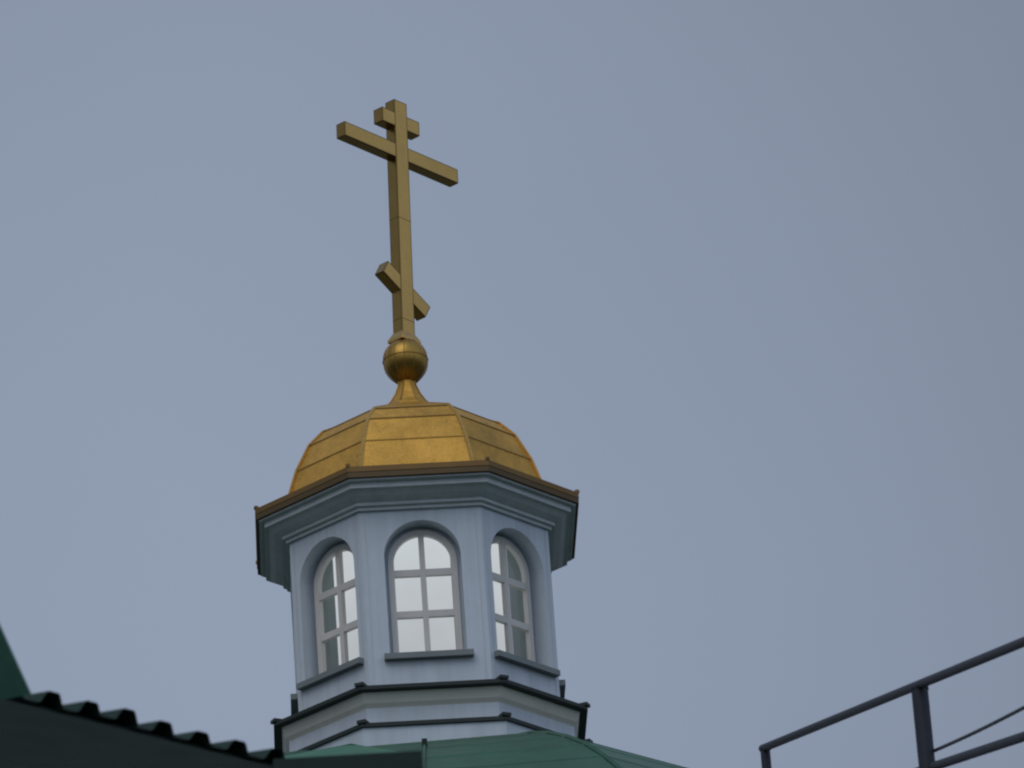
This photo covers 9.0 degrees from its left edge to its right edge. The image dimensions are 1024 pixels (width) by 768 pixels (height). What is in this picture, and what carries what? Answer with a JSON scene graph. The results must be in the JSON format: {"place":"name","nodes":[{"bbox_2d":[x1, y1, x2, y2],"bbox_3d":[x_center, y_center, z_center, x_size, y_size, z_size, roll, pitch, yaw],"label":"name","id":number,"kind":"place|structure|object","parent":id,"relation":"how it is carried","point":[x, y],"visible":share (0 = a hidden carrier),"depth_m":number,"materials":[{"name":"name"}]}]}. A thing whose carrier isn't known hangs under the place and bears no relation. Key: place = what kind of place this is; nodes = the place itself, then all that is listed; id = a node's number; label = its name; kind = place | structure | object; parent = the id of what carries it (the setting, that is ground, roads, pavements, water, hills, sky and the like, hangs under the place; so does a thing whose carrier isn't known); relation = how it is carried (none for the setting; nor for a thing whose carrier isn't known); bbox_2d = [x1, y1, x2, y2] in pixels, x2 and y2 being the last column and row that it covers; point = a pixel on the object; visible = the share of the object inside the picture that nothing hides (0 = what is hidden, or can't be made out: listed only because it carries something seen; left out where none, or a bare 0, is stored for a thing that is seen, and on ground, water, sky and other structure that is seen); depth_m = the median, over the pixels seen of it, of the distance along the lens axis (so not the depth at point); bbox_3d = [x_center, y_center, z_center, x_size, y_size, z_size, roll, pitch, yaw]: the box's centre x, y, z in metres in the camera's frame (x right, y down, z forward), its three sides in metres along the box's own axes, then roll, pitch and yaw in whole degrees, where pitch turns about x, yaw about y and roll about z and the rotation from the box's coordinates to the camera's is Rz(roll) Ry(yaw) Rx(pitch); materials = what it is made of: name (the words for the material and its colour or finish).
{"place":"outdoors","nodes":[
{"label":"outdoors","id":0,"kind":"place"},
{"bbox_2d":[0,625,422,767],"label":"corrugated roof","id":1,"kind":"structure","parent":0,"point":[46,729],"depth_m":20.59,"materials":[{"name":"green metal"}]},
{"bbox_2d":[284,731,685,767],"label":"roof","id":2,"kind":"structure","parent":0,"point":[540,749],"depth_m":45.95,"materials":[{"name":"green metal"}]},
{"bbox_2d":[270,674,592,752],"bbox_3d":[-0.607,2.954,49.124,2.452,1.390,2.452,-4,-25,-1],"label":"cupola base","id":3,"kind":"object","parent":2,"relation":"on","point":[362,713],"visible":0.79,"depth_m":48.20,"materials":[{"name":"paint"}]},
{"bbox_2d":[289,506,565,714],"bbox_3d":[-0.681,1.934,49.594,2.109,1.661,2.109,-4,-25,-1],"label":"cupola drum","id":4,"kind":"object","parent":3,"relation":"on","point":[421,595],"visible":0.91,"depth_m":48.93,"materials":[{"name":"blue paint"}]},
{"bbox_2d":[254,457,578,591],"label":"cornice","id":5,"kind":"structure","parent":4,"relation":"on","point":[282,523],"depth_m":49.05,"materials":[{"name":"paint"}]},
{"bbox_2d":[288,379,541,493],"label":"dome","id":6,"kind":"structure","parent":5,"relation":"on","point":[408,423],"depth_m":49.47,"materials":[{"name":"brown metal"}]},
{"bbox_2d":[382,338,427,384],"bbox_3d":[-0.832,-0.168,50.563,0.361,0.391,0.361,-4,-25,-1],"label":"gold ball","id":7,"kind":"object","parent":6,"relation":"on","point":[405,359],"visible":1,"depth_m":50.44,"materials":[{"name":"brown metal"}]},
{"bbox_2d":[336,99,457,343],"bbox_3d":[-0.887,-1.263,51.088,0.172,2.122,1.282,-25,-32,37],"label":"cross","id":8,"kind":"object","parent":7,"relation":"on","point":[395,278],"visible":1,"depth_m":51.07,"materials":[{"name":"gold metal"}]},
{"bbox_2d":[0,0,1023,767],"label":"sky","id":9,"kind":"structure","parent":0,"point":[743,280],"materials":[{"name":"grey"}]},
{"bbox_2d":[759,637,1023,767],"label":"pipe railing","id":10,"kind":"object","parent":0,"point":[918,691],"visible":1,"depth_m":32.47,"materials":[{"name":"metal"}]}
]}

